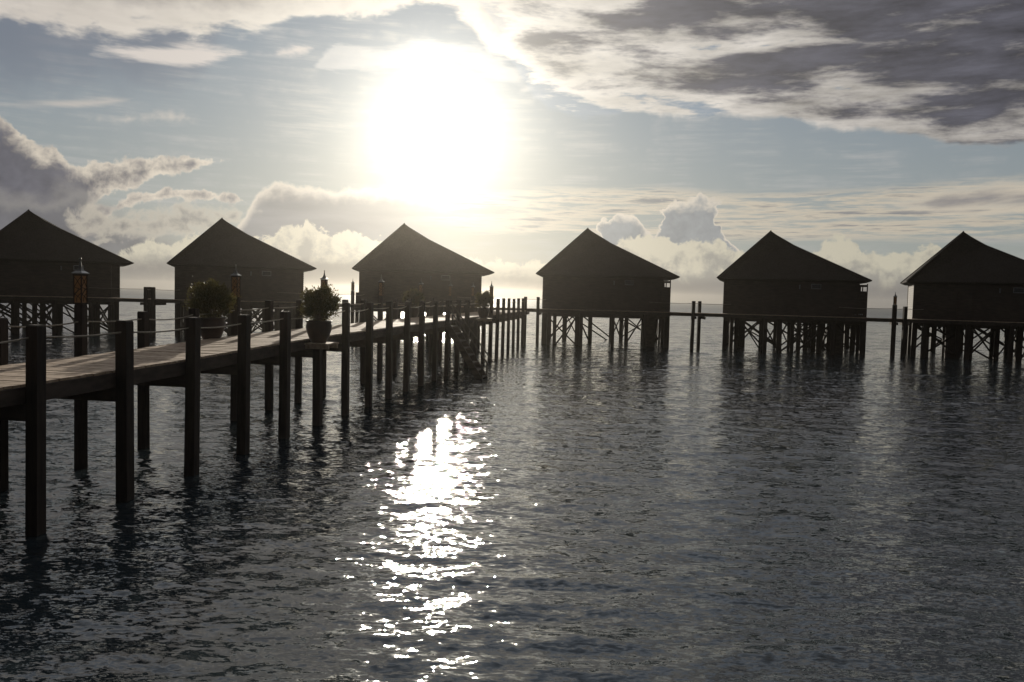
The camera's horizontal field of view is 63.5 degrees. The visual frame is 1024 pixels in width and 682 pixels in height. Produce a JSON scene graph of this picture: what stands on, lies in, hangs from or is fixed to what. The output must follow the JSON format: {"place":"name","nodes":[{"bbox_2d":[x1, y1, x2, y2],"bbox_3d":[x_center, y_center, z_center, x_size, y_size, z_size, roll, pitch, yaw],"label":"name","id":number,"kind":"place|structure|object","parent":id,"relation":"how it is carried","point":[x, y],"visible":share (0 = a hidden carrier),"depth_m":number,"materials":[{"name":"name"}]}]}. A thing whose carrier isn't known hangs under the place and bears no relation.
{"place":"outdoors","nodes":[
{"label":"outdoors","id":0,"kind":"place"},
{"bbox_2d":[0,289,1023,681],"bbox_3d":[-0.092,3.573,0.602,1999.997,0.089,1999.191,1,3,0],"label":"sea","id":1,"kind":"structure","parent":0,"point":[600,509],"depth_m":13.10,"materials":[{"name":"grey liquid"}]},
{"bbox_2d":[0,295,92,333],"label":"porch deck","id":2,"kind":"structure","parent":1,"relation":"in","point":[54,299],"depth_m":59.10,"materials":[{"name":"brown wood"}]},
{"bbox_2d":[0,209,133,332],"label":"stilt hut","id":3,"kind":"object","parent":1,"relation":"in","point":[39,256],"visible":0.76,"depth_m":60.50,"materials":[{"name":"brown wood"}]},
{"bbox_2d":[20,269,34,295],"bbox_3d":[-34.740,-4.131,59.292,0.950,2.050,0.034,0,4,-29],"label":"door","id":4,"kind":"structure","parent":3,"relation":"in","point":[27,276],"depth_m":59.26,"materials":[{"name":"brown wood"}]},
{"bbox_2d":[73,265,83,269],"bbox_3d":[-31.878,-5.377,60.807,0.680,0.380,0.055,0,4,-29],"label":"window","id":5,"kind":"structure","parent":3,"relation":"in","point":[75,267],"depth_m":60.72,"materials":[{"name":"grey glass"}]},
{"bbox_2d":[91,287,182,335],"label":"walkway","id":6,"kind":"structure","parent":1,"relation":"in","point":[149,301],"depth_m":59.92,"materials":[{"name":"brown wood"}]},
{"bbox_2d":[183,300,279,336],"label":"porch deck","id":7,"kind":"structure","parent":1,"relation":"in","point":[248,304],"depth_m":61.42,"materials":[{"name":"brown wood"}]},
{"bbox_2d":[167,218,316,335],"bbox_3d":[-21.753,-4.641,66.590,10.701,10.100,10.148,0,3,-19],"label":"stilt hut","id":8,"kind":"object","parent":1,"relation":"in","point":[219,250],"visible":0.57,"depth_m":62.73,"materials":[{"name":"brown wood"}]},
{"bbox_2d":[215,275,227,292],"bbox_3d":[-21.740,-3.922,61.805,0.950,2.050,0.034,0,3,-19],"label":"door","id":9,"kind":"structure","parent":8,"relation":"in","point":[221,278],"depth_m":61.77,"materials":[{"name":"brown wood"}]},
{"bbox_2d":[262,271,270,275],"bbox_3d":[-18.653,-5.136,62.834,0.680,0.380,0.055,0,3,-19],"label":"window","id":10,"kind":"structure","parent":8,"relation":"in","point":[264,273],"depth_m":62.82,"materials":[{"name":"grey glass"}]},
{"bbox_2d":[0,296,525,535],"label":"jetty","id":11,"kind":"object","parent":1,"relation":"in","point":[37,380],"visible":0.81,"depth_m":17.61,"materials":[{"name":"brown wood"}]},
{"bbox_2d":[72,258,89,303],"bbox_3d":[-8.415,-1.166,16.116,0.232,0.899,0.232,2,3,9],"label":"post lantern","id":12,"kind":"object","parent":11,"relation":"on","point":[80,285],"visible":1,"depth_m":16.06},
{"bbox_2d":[182,276,241,339],"bbox_3d":[-7.644,-0.826,20.945,1.290,1.633,1.494,1,3,0],"label":"potted shrub","id":13,"kind":"object","parent":11,"relation":"on","point":[209,296],"visible":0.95,"depth_m":20.79,"materials":[{"name":"green plant"}]},
{"bbox_2d":[230,265,241,297],"bbox_3d":[-7.425,-1.607,22.224,0.232,0.899,0.232,2,3,9],"label":"post lantern","id":14,"kind":"object","parent":11,"relation":"on","point":[236,282],"visible":0.95,"depth_m":22.16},
{"bbox_2d":[8,300,472,327],"bbox_3d":[-5.965,-1.287,31.440,0.028,0.530,55.819,2,3,9],"label":"rope","id":15,"kind":"object","parent":11,"relation":"attached to","point":[187,316],"visible":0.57,"depth_m":19.22,"materials":[{"name":"grey fabric"}]},
{"bbox_2d":[0,301,522,343],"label":"rope","id":16,"kind":"object","parent":11,"relation":"attached to","point":[188,327],"visible":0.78,"depth_m":14.99,"materials":[{"name":"grey fabric"}]},
{"bbox_2d":[297,282,341,342],"bbox_3d":[-5.051,-0.746,21.578,1.212,1.578,1.192,1,3,0],"label":"potted shrub","id":17,"kind":"object","parent":11,"relation":"on","point":[320,302],"visible":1,"depth_m":21.38,"materials":[{"name":"green plant"}]},
{"bbox_2d":[320,270,327,287],"bbox_3d":[-6.437,-1.970,28.337,0.232,0.899,0.232,2,3,9],"label":"post lantern","id":18,"kind":"object","parent":11,"relation":"on","point":[323,279],"visible":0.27,"depth_m":28.27,"materials":[{"name":"silver metal"}]},
{"bbox_2d":[378,275,383,295],"bbox_3d":[-5.449,-2.314,34.450,0.232,0.899,0.232,2,3,9],"label":"post lantern","id":19,"kind":"object","parent":11,"relation":"on","point":[381,288],"visible":1,"depth_m":34.38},
{"bbox_2d":[401,288,425,317],"bbox_3d":[-4.782,-1.833,39.636,1.392,1.521,1.201,3,4,29],"label":"potted shrub","id":20,"kind":"object","parent":11,"relation":"on","point":[414,295],"visible":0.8,"depth_m":39.38,"materials":[{"name":"green plant"}]},
{"bbox_2d":[419,278,423,292],"bbox_3d":[-4.462,-2.646,40.563,0.232,0.899,0.232,2,3,9],"label":"post lantern","id":21,"kind":"object","parent":11,"relation":"on","point":[421,284],"visible":0.76,"depth_m":40.50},
{"bbox_2d":[444,304,492,378],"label":"stairs","id":22,"kind":"structure","parent":11,"relation":"attached to","point":[474,365],"depth_m":35.36,"materials":[{"name":"brown wood"}]},
{"bbox_2d":[471,282,474,295],"bbox_3d":[-2.487,-3.309,52.791,0.232,0.899,0.232,2,3,9],"label":"post lantern","id":23,"kind":"object","parent":11,"relation":"on","point":[472,290],"visible":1,"depth_m":52.73,"materials":[{"name":"black metal"}]},
{"bbox_2d":[475,290,494,317],"bbox_3d":[-1.486,-1.942,43.138,1.151,1.499,1.132,1,3,-1],"label":"potted shrub","id":24,"kind":"object","parent":11,"relation":"on","point":[484,299],"visible":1,"depth_m":42.95,"materials":[{"name":"green plant"}]},
{"bbox_2d":[489,281,493,294],"bbox_3d":[-1.145,-2.897,46.306,0.232,0.899,0.232,2,3,9],"label":"post lantern","id":25,"kind":"object","parent":11,"relation":"on","point":[491,289],"visible":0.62,"depth_m":46.23,"materials":[{"name":"black metal"}]},
{"bbox_2d":[278,291,360,323],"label":"walkway","id":26,"kind":"structure","parent":1,"relation":"in","point":[356,307],"depth_m":61.78,"materials":[{"name":"brown wood"}]},
{"bbox_2d":[351,281,354,290],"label":"post lantern","id":27,"kind":"object","parent":26,"relation":"on","point":[352,285],"visible":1,"depth_m":60.89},
{"bbox_2d":[374,304,455,341],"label":"porch deck","id":28,"kind":"structure","parent":1,"relation":"in","point":[399,317],"depth_m":61.56,"materials":[{"name":"brown wood"}]},
{"bbox_2d":[352,223,493,339],"bbox_3d":[-7.266,-4.318,67.175,10.701,10.100,10.201,1,3,-7],"label":"stilt hut","id":29,"kind":"object","parent":1,"relation":"in","point":[404,257],"visible":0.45,"depth_m":62.79,"materials":[{"name":"brown wood"}]},
{"bbox_2d":[396,279,408,304],"bbox_3d":[-8.292,-3.629,62.471,0.950,2.050,0.034,1,3,-7],"label":"door","id":30,"kind":"structure","parent":29,"relation":"in","point":[402,285],"depth_m":62.44,"materials":[{"name":"brown wood"}]},
{"bbox_2d":[441,275,449,279],"bbox_3d":[-5.038,-4.801,62.814,0.680,0.380,0.055,1,3,-7],"label":"window","id":31,"kind":"structure","parent":29,"relation":"in","point":[443,277],"depth_m":62.81,"materials":[{"name":"grey glass"}]},
{"bbox_2d":[461,297,545,344],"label":"walkway","id":32,"kind":"structure","parent":1,"relation":"in","point":[538,310],"depth_m":61.22,"materials":[{"name":"brown wood"}]},
{"bbox_2d":[546,309,647,347],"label":"wooden support stilts","id":33,"kind":"structure","parent":1,"relation":"in","point":[612,312],"depth_m":60.96,"materials":[{"name":"brown wood"}]},
{"bbox_2d":[536,228,679,347],"bbox_3d":[7.502,-3.879,66.550,10.701,10.100,10.182,2,3,5],"label":"stilt hut","id":34,"kind":"object","parent":1,"relation":"in","point":[587,269],"visible":0.8,"depth_m":62.26,"materials":[{"name":"brown wood"}]},
{"bbox_2d":[579,284,591,310],"bbox_3d":[5.515,-3.234,62.168,0.950,2.050,0.034,2,3,5],"label":"door","id":35,"kind":"structure","parent":34,"relation":"in","point":[585,290],"depth_m":62.15,"materials":[{"name":"brown wood"}]},
{"bbox_2d":[625,280,633,284],"bbox_3d":[8.787,-4.368,61.833,0.680,0.380,0.055,2,3,5],"label":"window","id":36,"kind":"structure","parent":34,"relation":"in","point":[627,282],"depth_m":61.82,"materials":[{"name":"grey glass"}]},
{"bbox_2d":[648,301,729,349],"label":"walkway","id":37,"kind":"structure","parent":1,"relation":"in","point":[698,314],"depth_m":60.42,"materials":[{"name":"brown wood"}]},
{"bbox_2d":[653,302,726,304],"bbox_3d":[12.977,-2.740,60.306,5.931,0.075,0.062,2,3,3],"label":"rope","id":38,"kind":"object","parent":37,"relation":"attached to","point":[696,303],"visible":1,"depth_m":60.25,"materials":[{"name":"beige fabric"}]},
{"bbox_2d":[728,314,836,354],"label":"wooden support stilts","id":39,"kind":"structure","parent":1,"relation":"in","point":[798,331],"depth_m":59.27,"materials":[{"name":"brown wood"}]},
{"bbox_2d":[717,230,871,354],"bbox_3d":[21.601,-3.436,64.660,10.701,10.100,10.282,2,3,15],"label":"stilt hut","id":40,"kind":"object","parent":1,"relation":"in","point":[770,272],"visible":0.76,"depth_m":60.60,"materials":[{"name":"brown wood"}]},
{"bbox_2d":[761,288,775,314],"bbox_3d":[18.830,-2.831,60.663,0.950,2.050,0.034,2,3,15],"label":"door","id":41,"kind":"structure","parent":40,"relation":"in","point":[768,294],"depth_m":60.64,"materials":[{"name":"brown wood"}]},
{"bbox_2d":[811,284,820,288],"bbox_3d":[21.993,-3.936,59.744,0.680,0.380,0.055,2,3,15],"label":"window","id":42,"kind":"structure","parent":40,"relation":"in","point":[813,286],"depth_m":59.74,"materials":[{"name":"grey glass"}]},
{"bbox_2d":[835,305,922,356],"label":"walkway","id":43,"kind":"structure","parent":1,"relation":"in","point":[904,321],"depth_m":57.61,"materials":[{"name":"brown wood"}]},
{"bbox_2d":[842,307,923,309],"bbox_3d":[25.783,-2.264,57.753,5.625,0.085,0.062,2,3,8],"label":"rope","id":44,"kind":"object","parent":43,"relation":"attached to","point":[888,308],"visible":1,"depth_m":57.77,"materials":[{"name":"brown fabric"}]},
{"bbox_2d":[893,292,896,304],"bbox_3d":[26.688,-2.966,57.565,0.232,0.899,0.232,2,3,9],"label":"post lantern","id":45,"kind":"object","parent":43,"relation":"on","point":[895,300],"visible":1,"depth_m":57.50,"materials":[{"name":"black metal"}]},
{"bbox_2d":[900,231,1023,360],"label":"stilt hut","id":46,"kind":"object","parent":1,"relation":"in","point":[963,275],"visible":0.74,"depth_m":57.90,"materials":[{"name":"brown wood"}]},
{"bbox_2d":[956,292,972,320],"bbox_3d":[31.487,-2.361,57.560,0.950,2.050,0.034,3,3,21],"label":"door","id":47,"kind":"structure","parent":46,"relation":"in","point":[964,299],"depth_m":57.54,"materials":[{"name":"brown wood"}]},
{"bbox_2d":[1013,287,1023,292],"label":"window","id":48,"kind":"structure","parent":46,"relation":"in","point":[1015,290],"depth_m":56.33,"materials":[{"name":"grey glass"}]},
{"bbox_2d":[920,319,1023,361],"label":"porch deck","id":49,"kind":"structure","parent":1,"relation":"in","point":[968,324],"depth_m":56.49,"materials":[{"name":"brown wood"}]},
{"bbox_2d":[0,0,1023,308],"label":"sky","id":50,"kind":"structure","parent":0,"point":[867,136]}
]}

